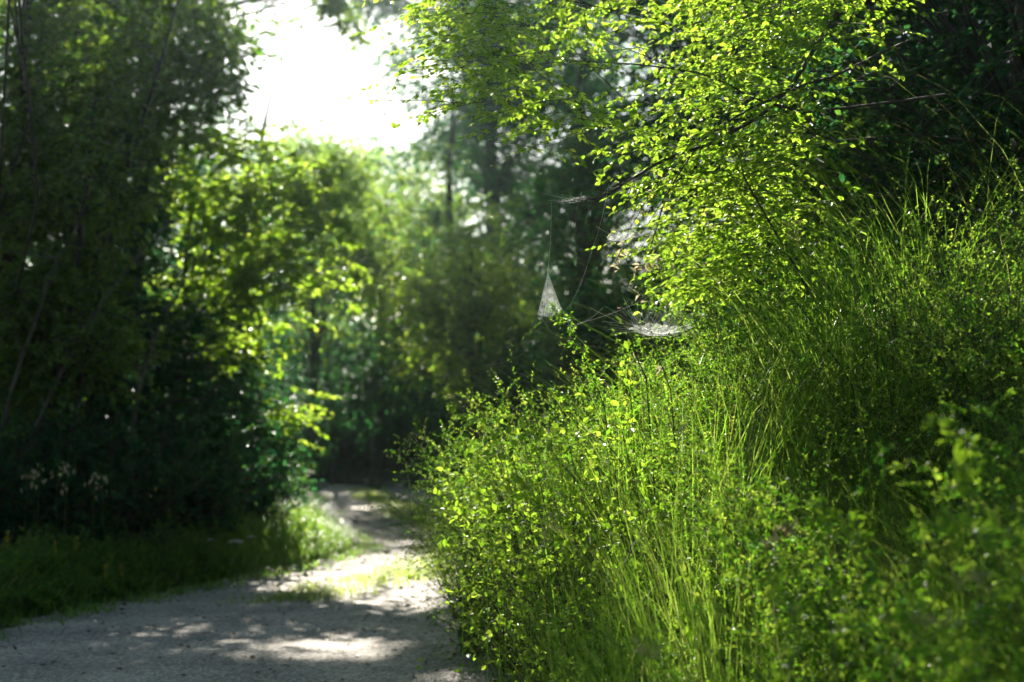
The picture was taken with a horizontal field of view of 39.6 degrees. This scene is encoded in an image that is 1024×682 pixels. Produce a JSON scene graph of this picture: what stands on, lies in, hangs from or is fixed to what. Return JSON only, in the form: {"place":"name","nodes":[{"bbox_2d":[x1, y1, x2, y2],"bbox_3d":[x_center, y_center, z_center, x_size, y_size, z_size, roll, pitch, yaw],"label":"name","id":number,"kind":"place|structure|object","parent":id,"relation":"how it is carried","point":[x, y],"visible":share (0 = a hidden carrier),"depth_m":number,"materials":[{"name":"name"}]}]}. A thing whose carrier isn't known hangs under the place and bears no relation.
{"place":"outdoors","nodes":[
{"label":"outdoors","id":0,"kind":"place"},
{"bbox_2d":[0,479,534,681],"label":"gravel path","id":1,"kind":"structure","parent":0,"point":[281,638],"depth_m":10.03,"materials":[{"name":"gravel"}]},
{"bbox_2d":[0,515,529,681],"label":"loose stones","id":2,"kind":"object","parent":1,"relation":"on","point":[412,676],"visible":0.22,"depth_m":12.26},
{"bbox_2d":[398,427,462,681],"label":"grass stalk","id":3,"kind":"object","parent":1,"relation":"on","point":[456,533],"depth_m":6.56,"materials":[{"name":"plant"}]},
{"bbox_2d":[360,493,504,584],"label":"grass stalk","id":4,"kind":"object","parent":1,"relation":"on","point":[372,506],"depth_m":6.37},
{"bbox_2d":[386,431,487,681],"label":"grass stalk","id":5,"kind":"object","parent":1,"relation":"on","point":[475,537],"depth_m":6.55,"materials":[{"name":"plant"}]},
{"bbox_2d":[538,507,610,677],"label":"grass stalk","id":6,"kind":"object","parent":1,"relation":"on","point":[544,532],"depth_m":5.17,"materials":[{"name":"plant"}]},
{"bbox_2d":[214,486,461,605],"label":"track grass","id":7,"kind":"structure","parent":0,"point":[376,497],"depth_m":13.73,"materials":[{"name":"plant"}]},
{"bbox_2d":[1,0,945,328],"label":"sky","id":8,"kind":"structure","parent":0,"point":[312,88],"materials":[{"name":"white"}]},
{"bbox_2d":[0,283,1000,672],"bbox_3d":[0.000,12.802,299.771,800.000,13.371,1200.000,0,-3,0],"label":"ground","id":9,"kind":"structure","parent":0,"point":[360,471],"depth_m":35.99,"materials":[{"name":"plant"}]},
{"bbox_2d":[0,377,85,554],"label":"woodland shrub","id":10,"kind":"object","parent":9,"relation":"on","point":[16,517],"visible":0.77,"depth_m":13.15,"materials":[{"name":"green plant"}]},
{"bbox_2d":[43,461,69,550],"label":"seed stalk","id":11,"kind":"object","parent":9,"relation":"on","point":[65,470],"visible":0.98,"depth_m":11.95,"materials":[{"name":"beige plant"}]},
{"bbox_2d":[0,137,123,442],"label":"leaning stem","id":12,"kind":"object","parent":9,"relation":"on","point":[25,349],"visible":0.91,"depth_m":13.24,"materials":[{"name":"brown plant"}]},
{"bbox_2d":[0,341,134,545],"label":"woodland shrub","id":13,"kind":"object","parent":9,"relation":"on","point":[26,407],"visible":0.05,"depth_m":15.10,"materials":[{"name":"green plant"}]},
{"bbox_2d":[58,464,76,582],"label":"seed stalk","id":14,"kind":"object","parent":9,"relation":"on","point":[66,488],"visible":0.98,"depth_m":11.93,"materials":[{"name":"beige plant"}]},
{"bbox_2d":[0,3,155,425],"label":"broadleaf tree","id":15,"kind":"object","parent":9,"relation":"on","point":[1,56],"visible":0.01,"depth_m":22.49,"materials":[{"name":"green plant"}]},
{"bbox_2d":[0,389,160,557],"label":"woodland shrub","id":16,"kind":"object","parent":9,"relation":"on","point":[77,505],"visible":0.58,"depth_m":13.35,"materials":[{"name":"green plant"}]},
{"bbox_2d":[0,222,165,541],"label":"leaning stem","id":17,"kind":"object","parent":9,"relation":"on","point":[59,375],"visible":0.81,"depth_m":13.41,"materials":[{"name":"brown plant"}]},
{"bbox_2d":[0,0,169,435],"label":"broadleaf tree","id":18,"kind":"object","parent":9,"relation":"on","point":[26,20],"visible":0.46,"depth_m":14.17,"materials":[{"name":"green plant"}]},
{"bbox_2d":[92,472,108,572],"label":"seed stalk","id":19,"kind":"object","parent":9,"relation":"on","point":[105,478],"visible":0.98,"depth_m":11.92,"materials":[{"name":"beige plant"}]},
{"bbox_2d":[0,0,212,548],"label":"broadleaf tree","id":20,"kind":"object","parent":9,"relation":"on","point":[107,67],"visible":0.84,"depth_m":13.84,"materials":[{"name":"green plant"}]},
{"bbox_2d":[2,354,232,533],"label":"woodland shrub","id":21,"kind":"object","parent":9,"relation":"on","point":[178,396],"visible":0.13,"depth_m":15.49,"materials":[{"name":"green plant"}]},
{"bbox_2d":[0,499,248,622],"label":"weeds","id":22,"kind":"object","parent":9,"relation":"on","point":[38,602],"visible":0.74,"depth_m":12.47,"materials":[{"name":"green plant"}]},
{"bbox_2d":[69,0,179,454],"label":"leaning stem","id":23,"kind":"object","parent":9,"relation":"on","point":[87,351],"visible":0.47,"depth_m":14.50,"materials":[{"name":"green plant"}]},
{"bbox_2d":[49,385,234,549],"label":"woodland shrub","id":24,"kind":"object","parent":9,"relation":"on","point":[163,502],"visible":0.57,"depth_m":14.09,"materials":[{"name":"green plant"}]},
{"bbox_2d":[4,98,298,481],"bbox_3d":[-4.364,-0.151,16.351,3.881,5.481,3.694,0,-3,0],"label":"broadleaf tree","id":25,"kind":"object","parent":9,"relation":"on","point":[232,391],"visible":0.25,"depth_m":15.92,"materials":[{"name":"green plant"}]},
{"bbox_2d":[114,261,200,547],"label":"leaning stem","id":26,"kind":"object","parent":9,"relation":"on","point":[141,375],"visible":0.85,"depth_m":13.99,"materials":[{"name":"brown plant"}]},
{"bbox_2d":[18,0,312,446],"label":"broadleaf tree","id":27,"kind":"object","parent":9,"relation":"on","point":[204,19],"visible":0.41,"depth_m":16.89,"materials":[{"name":"green plant"}]},
{"bbox_2d":[29,37,323,436],"bbox_3d":[-6.635,-1.659,26.836,5.674,9.693,7.229,1,-4,-12],"label":"broadleaf tree","id":28,"kind":"object","parent":9,"relation":"on","point":[172,252],"visible":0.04,"depth_m":25.62,"materials":[{"name":"green plant"}]},
{"bbox_2d":[0,0,381,433],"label":"canopy tree","id":29,"kind":"object","parent":9,"relation":"on","point":[330,9],"visible":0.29,"depth_m":25.58,"materials":[{"name":"green plant"}]},
{"bbox_2d":[0,471,391,642],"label":"verge grass","id":30,"kind":"structure","parent":9,"relation":"on","point":[311,532],"depth_m":14.90,"materials":[{"name":"plant"}]},
{"bbox_2d":[133,403,294,547],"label":"woodland shrub","id":31,"kind":"object","parent":9,"relation":"on","point":[211,505],"visible":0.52,"depth_m":15.04,"materials":[{"name":"green plant"}]},
{"bbox_2d":[165,351,305,513],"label":"woodland shrub","id":32,"kind":"object","parent":9,"relation":"on","point":[272,404],"visible":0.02,"depth_m":17.83,"materials":[{"name":"green plant"}]},
{"bbox_2d":[144,94,364,493],"bbox_3d":[-4.994,-0.664,24.600,3.937,7.527,6.385,3,-5,-43],"label":"broadleaf tree","id":33,"kind":"object","parent":9,"relation":"on","point":[335,293],"visible":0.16,"depth_m":24.32,"materials":[{"name":"green plant"}]},
{"bbox_2d":[193,394,326,526],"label":"woodland shrub","id":34,"kind":"object","parent":9,"relation":"on","point":[259,507],"visible":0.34,"depth_m":16.95,"materials":[{"name":"green plant"}]},
{"bbox_2d":[142,111,382,517],"bbox_3d":[-3.593,-0.175,17.962,3.967,5.769,2.515,0,-3,0],"label":"broadleaf tree","id":35,"kind":"object","parent":9,"relation":"on","point":[301,194],"visible":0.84,"depth_m":17.89,"materials":[{"name":"green plant"}]},
{"bbox_2d":[174,145,391,481],"bbox_3d":[-6.807,-0.607,35.460,7.836,8.980,2.997,0,-3,-8],"label":"shaded tree","id":36,"kind":"object","parent":9,"relation":"on","point":[281,388],"visible":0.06,"depth_m":35.17,"materials":[{"name":"green plant"}]},
{"bbox_2d":[251,402,329,507],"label":"woodland shrub","id":37,"kind":"object","parent":9,"relation":"on","point":[291,457],"visible":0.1,"depth_m":20.24,"materials":[{"name":"green plant"}]},
{"bbox_2d":[254,384,343,482],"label":"woodland shrub","id":38,"kind":"object","parent":9,"relation":"on","point":[324,441],"visible":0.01,"depth_m":36.20,"materials":[{"name":"green plant"}]},
{"bbox_2d":[262,208,336,484],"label":"shaded tree","id":39,"kind":"object","parent":9,"relation":"on","point":[331,476],"visible":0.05,"depth_m":35.90,"materials":[{"name":"green plant"}]},
{"bbox_2d":[247,123,415,490],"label":"background tree","id":40,"kind":"object","parent":9,"relation":"on","point":[316,338],"visible":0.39,"depth_m":31.27,"materials":[{"name":"green plant"}]},
{"bbox_2d":[287,358,384,463],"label":"woodland shrub","id":41,"kind":"object","parent":9,"relation":"on","point":[345,451],"visible":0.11,"depth_m":37.48,"materials":[{"name":"green plant"}]},
{"bbox_2d":[235,101,480,307],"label":"background tree","id":42,"kind":"object","parent":9,"relation":"on","point":[418,195],"visible":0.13,"depth_m":61.62,"materials":[{"name":"green plant"}]},
{"bbox_2d":[320,367,407,467],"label":"woodland shrub","id":43,"kind":"object","parent":9,"relation":"on","point":[366,455],"visible":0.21,"depth_m":36.48,"materials":[{"name":"green plant"}]},
{"bbox_2d":[249,280,535,481],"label":"background tree","id":44,"kind":"object","parent":9,"relation":"on","point":[346,354],"visible":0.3,"depth_m":32.71,"materials":[{"name":"green plant"}]},
{"bbox_2d":[260,119,524,488],"bbox_3d":[-3.711,-0.797,34.319,8.073,9.247,2.810,0,-3,8],"label":"shaded tree","id":45,"kind":"object","parent":9,"relation":"on","point":[375,477],"visible":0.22,"depth_m":33.98,"materials":[{"name":"green plant"}]},
{"bbox_2d":[346,329,477,452],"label":"woodland shrub","id":46,"kind":"object","parent":9,"relation":"on","point":[399,427],"visible":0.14,"depth_m":35.58,"materials":[{"name":"green plant"}]},
{"bbox_2d":[334,192,510,447],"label":"shaded tree","id":47,"kind":"object","parent":9,"relation":"on","point":[434,212],"visible":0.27,"depth_m":36.82,"materials":[{"name":"green plant"}]},
{"bbox_2d":[235,0,655,364],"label":"background tree","id":48,"kind":"object","parent":9,"relation":"on","point":[496,179],"visible":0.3,"depth_m":40.54,"materials":[{"name":"green plant"}]},
{"bbox_2d":[330,97,568,423],"bbox_3d":[-1.507,-1.993,33.674,5.821,8.967,7.363,0,-3,0],"label":"background tree","id":49,"kind":"object","parent":9,"relation":"on","point":[496,218],"visible":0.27,"depth_m":33.35,"materials":[{"name":"green plant"}]},
{"bbox_2d":[404,521,499,681],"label":"grass stalk","id":50,"kind":"object","parent":9,"relation":"on","point":[474,573],"depth_m":6.35,"materials":[{"name":"plant"}]},
{"bbox_2d":[391,363,520,494],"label":"woodland shrub","id":51,"kind":"object","parent":9,"relation":"on","point":[434,417],"visible":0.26,"depth_m":29.35,"materials":[{"name":"green plant"}]},
{"bbox_2d":[370,409,542,661],"bbox_3d":[-0.275,1.463,9.276,1.355,2.049,1.238,0,-3,0],"label":"bank shrub","id":52,"kind":"object","parent":9,"relation":"on","point":[441,571],"visible":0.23,"depth_m":9.28,"materials":[{"name":"green plant"}]},
{"bbox_2d":[357,193,575,506],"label":"background tree","id":53,"kind":"object","parent":9,"relation":"on","point":[474,287],"visible":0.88,"depth_m":25.02,"materials":[{"name":"green plant"}]},
{"bbox_2d":[384,367,560,673],"bbox_3d":[-0.075,1.236,8.733,1.446,2.157,1.368,0,-3,0],"label":"bank shrub","id":54,"kind":"object","parent":9,"relation":"on","point":[454,514],"visible":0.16,"depth_m":8.67,"materials":[{"name":"green plant"}]},
{"bbox_2d":[407,414,542,681],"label":"bramble bush","id":55,"kind":"object","parent":9,"relation":"on","point":[467,588],"visible":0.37,"depth_m":8.19,"materials":[{"name":"green plant"}]},
{"bbox_2d":[441,459,560,679],"bbox_3d":[-0.051,1.254,6.733,0.608,1.400,0.060,1,-4,-17],"label":"bramble cane","id":56,"kind":"object","parent":9,"relation":"on","point":[516,509],"visible":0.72,"depth_m":6.77,"materials":[{"name":"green plant"}]},
{"bbox_2d":[0,0,1012,411],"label":"distant wood","id":57,"kind":"object","parent":9,"relation":"on","point":[292,122],"visible":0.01,"depth_m":70.31,"materials":[{"name":"green plant"}]},
{"bbox_2d":[430,394,606,681],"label":"bramble bush","id":58,"kind":"object","parent":9,"relation":"on","point":[508,430],"visible":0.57,"depth_m":7.04,"materials":[{"name":"green plant"}]},
{"bbox_2d":[425,320,616,471],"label":"woodland shrub","id":59,"kind":"object","parent":9,"relation":"on","point":[503,394],"visible":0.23,"depth_m":25.49,"materials":[{"name":"green plant"}]},
{"bbox_2d":[419,313,626,681],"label":"bank shrub","id":60,"kind":"object","parent":9,"relation":"on","point":[478,449],"visible":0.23,"depth_m":7.50,"materials":[{"name":"green plant"}]},
{"bbox_2d":[358,501,714,681],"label":"grass tuft","id":61,"kind":"object","parent":9,"relation":"on","point":[581,654],"visible":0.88,"depth_m":4.60,"materials":[{"name":"plant"}]},
{"bbox_2d":[385,0,735,297],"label":"background tree","id":62,"kind":"object","parent":9,"relation":"on","point":[557,66],"visible":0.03,"depth_m":59.05,"materials":[{"name":"green plant"}]},
{"bbox_2d":[463,364,673,681],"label":"bramble bush","id":63,"kind":"object","parent":9,"relation":"on","point":[520,482],"visible":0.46,"depth_m":6.51,"materials":[{"name":"green plant"}]},
{"bbox_2d":[376,391,792,681],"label":"grass tuft","id":64,"kind":"object","parent":9,"relation":"on","point":[692,623],"visible":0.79,"depth_m":4.77,"materials":[{"name":"plant"}]},
{"bbox_2d":[475,242,695,467],"bbox_3d":[1.182,0.745,21.860,3.486,4.493,3.883,0,-3,0],"label":"woodland shrub","id":65,"kind":"object","parent":9,"relation":"on","point":[599,347],"visible":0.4,"depth_m":21.61,"materials":[{"name":"green plant"}]},
{"bbox_2d":[545,301,625,674],"bbox_3d":[0.326,0.875,6.114,0.477,2.073,0.112,3,-5,-40],"label":"bramble cane","id":66,"kind":"object","parent":9,"relation":"on","point":[570,331],"visible":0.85,"depth_m":6.18,"materials":[{"name":"green plant"}]},
{"bbox_2d":[483,319,711,681],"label":"bank shrub","id":67,"kind":"object","parent":9,"relation":"on","point":[582,431],"visible":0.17,"depth_m":7.04,"materials":[{"name":"green plant"}]},
{"bbox_2d":[544,390,668,625],"bbox_3d":[0.415,1.012,6.070,0.554,1.609,0.097,1,-4,-13],"label":"bramble cane","id":68,"kind":"object","parent":9,"relation":"on","point":[575,418],"visible":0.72,"depth_m":6.09,"materials":[{"name":"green plant"}]},
{"bbox_2d":[504,410,712,681],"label":"grass tuft","id":69,"kind":"object","parent":9,"relation":"on","point":[559,572],"visible":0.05,"depth_m":7.29,"materials":[{"name":"plant"}]},
{"bbox_2d":[499,339,719,681],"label":"bramble bush","id":70,"kind":"object","parent":9,"relation":"on","point":[604,432],"visible":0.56,"depth_m":6.01,"materials":[{"name":"green plant"}]},
{"bbox_2d":[396,311,832,681],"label":"grass tuft","id":71,"kind":"object","parent":9,"relation":"on","point":[629,499],"visible":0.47,"depth_m":6.33,"materials":[{"name":"plant"}]},
{"bbox_2d":[494,5,739,410],"bbox_3d":[2.020,-2.330,24.655,4.757,8.599,7.213,0,-3,0],"label":"background tree","id":72,"kind":"object","parent":9,"relation":"on","point":[586,262],"visible":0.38,"depth_m":24.06,"materials":[{"name":"green plant"}]},
{"bbox_2d":[318,474,944,681],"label":"grass tuft","id":73,"kind":"object","parent":9,"relation":"on","point":[713,653],"visible":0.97,"depth_m":3.44,"materials":[{"name":"plant"}]},
{"bbox_2d":[610,177,669,658],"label":"dead stem","id":74,"kind":"object","parent":9,"relation":"on","point":[619,251],"visible":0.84,"depth_m":6.11,"materials":[{"name":"brown plant"}]},
{"bbox_2d":[630,635,664,681],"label":"grass stalk","id":75,"kind":"object","parent":9,"relation":"on","point":[640,649],"depth_m":3.56,"materials":[{"name":"plant"}]},
{"bbox_2d":[538,297,769,674],"bbox_3d":[0.786,0.969,6.742,1.361,2.368,1.240,0,-3,0],"label":"bank shrub","id":76,"kind":"object","parent":9,"relation":"on","point":[654,417],"visible":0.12,"depth_m":6.76,"materials":[{"name":"green plant"}]},
{"bbox_2d":[629,258,680,565],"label":"dead stem","id":77,"kind":"object","parent":9,"relation":"on","point":[647,265],"visible":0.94,"depth_m":6.01,"materials":[{"name":"brown plant"}]},
{"bbox_2d":[345,0,1023,349],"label":"hornbeam tree","id":78,"kind":"object","parent":9,"relation":"on","point":[790,27],"visible":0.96,"depth_m":6.40,"materials":[{"name":"green plant"}]},
{"bbox_2d":[491,185,641,364],"bbox_3d":[0.144,-0.278,6.104,0.809,0.738,0.286,-2,-4,30],"label":"spider web","id":79,"kind":"object","parent":78,"relation":"attached to","point":[550,291],"visible":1,"depth_m":6.02,"materials":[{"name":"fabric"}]},
{"bbox_2d":[396,0,979,405],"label":"tree","id":80,"kind":"object","parent":9,"relation":"on","point":[676,46],"visible":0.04,"depth_m":17.03,"materials":[{"name":"green plant"}]},
{"bbox_2d":[641,280,784,524],"bbox_3d":[0.810,0.634,5.814,0.626,1.810,0.087,-2,-4,34],"label":"bramble cane","id":81,"kind":"object","parent":9,"relation":"on","point":[717,365],"visible":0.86,"depth_m":5.83,"materials":[{"name":"green plant"}]},
{"bbox_2d":[650,509,802,681],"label":"bramble bush","id":82,"kind":"object","parent":9,"relation":"on","point":[703,592],"visible":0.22,"depth_m":5.24,"materials":[{"name":"green plant"}]},
{"bbox_2d":[449,142,1023,681],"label":"undergrowth","id":83,"kind":"object","parent":9,"relation":"on","point":[861,626],"depth_m":4.64,"materials":[{"name":"plant"}]},
{"bbox_2d":[460,55,1023,681],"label":"bank grass","id":84,"kind":"structure","parent":9,"relation":"on","point":[952,591],"depth_m":4.90,"materials":[{"name":"plant"}]},
{"bbox_2d":[603,301,721,339],"bbox_3d":[0.615,-0.096,5.980,0.470,0.181,0.401,2,-4,-27],"label":"spider web","id":85,"kind":"object","parent":84,"relation":"on","point":[657,323],"visible":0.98,"depth_m":5.95,"materials":[{"name":"fabric"}]},
{"bbox_2d":[495,280,991,677],"bbox_3d":[1.170,0.754,5.735,2.212,2.025,2.629,1,-4,-20],"label":"grass tuft","id":86,"kind":"object","parent":9,"relation":"on","point":[759,461],"visible":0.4,"depth_m":5.58,"materials":[{"name":"plant"}]},
{"bbox_2d":[610,218,886,619],"bbox_3d":[1.111,0.626,6.296,1.208,2.408,1.348,1,-4,-23],"label":"bank shrub","id":87,"kind":"object","parent":9,"relation":"on","point":[725,396],"visible":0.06,"depth_m":6.22,"materials":[{"name":"green plant"}]},
{"bbox_2d":[634,67,889,351],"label":"young tree","id":88,"kind":"object","parent":9,"relation":"on","point":[814,169],"visible":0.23,"depth_m":8.00,"materials":[{"name":"green plant"}]},
{"bbox_2d":[529,233,1021,604],"bbox_3d":[1.376,0.563,6.108,2.704,2.098,2.117,-2,-4,35],"label":"grass tuft","id":89,"kind":"object","parent":9,"relation":"on","point":[752,444],"visible":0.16,"depth_m":5.89,"materials":[{"name":"plant"}]},
{"bbox_2d":[535,145,1020,622],"bbox_3d":[1.105,0.440,5.710,2.123,2.151,2.862,2,-4,-31],"label":"grass tuft","id":90,"kind":"object","parent":9,"relation":"on","point":[809,345],"visible":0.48,"depth_m":5.70,"materials":[{"name":"plant"}]},
{"bbox_2d":[761,515,796,681],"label":"dried leaf stalk","id":91,"kind":"object","parent":9,"relation":"on","point":[786,529],"visible":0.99,"depth_m":3.97,"materials":[{"name":"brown plant"}]},
{"bbox_2d":[763,572,807,681],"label":"leafy shoot","id":92,"kind":"object","parent":9,"relation":"on","point":[770,595],"visible":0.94,"depth_m":3.16,"materials":[{"name":"green plant"}]},
{"bbox_2d":[717,230,859,443],"bbox_3d":[1.102,0.423,5.652,0.579,1.782,0.115,-1,-4,22],"label":"bramble cane","id":93,"kind":"object","parent":9,"relation":"on","point":[739,250],"visible":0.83,"depth_m":5.67,"materials":[{"name":"green plant"}]},
{"bbox_2d":[782,216,818,501],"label":"grass stalk","id":94,"kind":"object","parent":9,"relation":"on","point":[789,223],"depth_m":5.83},
{"bbox_2d":[594,0,1020,343],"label":"tree","id":95,"kind":"object","parent":9,"relation":"on","point":[987,18],"visible":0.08,"depth_m":11.45,"materials":[{"name":"green plant"}]},
{"bbox_2d":[596,119,1023,589],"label":"grass tuft","id":96,"kind":"object","parent":9,"relation":"on","point":[863,290],"visible":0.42,"depth_m":5.58,"materials":[{"name":"plant"}]},
{"bbox_2d":[807,497,875,680],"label":"leafy shoot","id":97,"kind":"object","parent":9,"relation":"on","point":[831,512],"visible":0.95,"depth_m":3.38,"materials":[{"name":"green plant"}]},
{"bbox_2d":[670,0,1022,357],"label":"tree","id":98,"kind":"object","parent":9,"relation":"on","point":[943,31],"visible":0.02,"depth_m":13.63,"materials":[{"name":"green plant"}]},
{"bbox_2d":[698,0,1023,277],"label":"tree","id":99,"kind":"object","parent":9,"relation":"on","point":[1000,84],"visible":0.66,"depth_m":7.87,"materials":[{"name":"green plant"}]},
{"bbox_2d":[738,172,1023,594],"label":"bank shrub","id":100,"kind":"object","parent":9,"relation":"on","point":[893,320],"visible":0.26,"depth_m":5.54,"materials":[{"name":"green plant"}]},
{"bbox_2d":[815,153,1023,643],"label":"bank shrub","id":101,"kind":"object","parent":9,"relation":"on","point":[1015,335],"visible":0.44,"depth_m":4.97,"materials":[{"name":"green plant"}]},
{"bbox_2d":[887,593,985,681],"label":"leafy shoot","id":102,"kind":"object","parent":9,"relation":"on","point":[905,619],"visible":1,"depth_m":2.66,"materials":[{"name":"green plant"}]},
{"bbox_2d":[907,601,1018,681],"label":"grass stalk","id":103,"kind":"object","parent":9,"relation":"on","point":[930,618],"depth_m":2.67,"materials":[{"name":"plant"}]},
{"bbox_2d":[921,406,1005,681],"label":"leafy shoot","id":104,"kind":"object","parent":9,"relation":"on","point":[961,473],"visible":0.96,"depth_m":3.00,"materials":[{"name":"green plant"}]},
{"bbox_2d":[949,560,1005,681],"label":"grass stalk","id":105,"kind":"object","parent":9,"relation":"on","point":[973,577],"depth_m":2.58,"materials":[{"name":"plant"}]},
{"bbox_2d":[932,497,1023,626],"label":"leafy shoot","id":106,"kind":"object","parent":9,"relation":"on","point":[943,522],"visible":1,"depth_m":2.78,"materials":[{"name":"green plant"}]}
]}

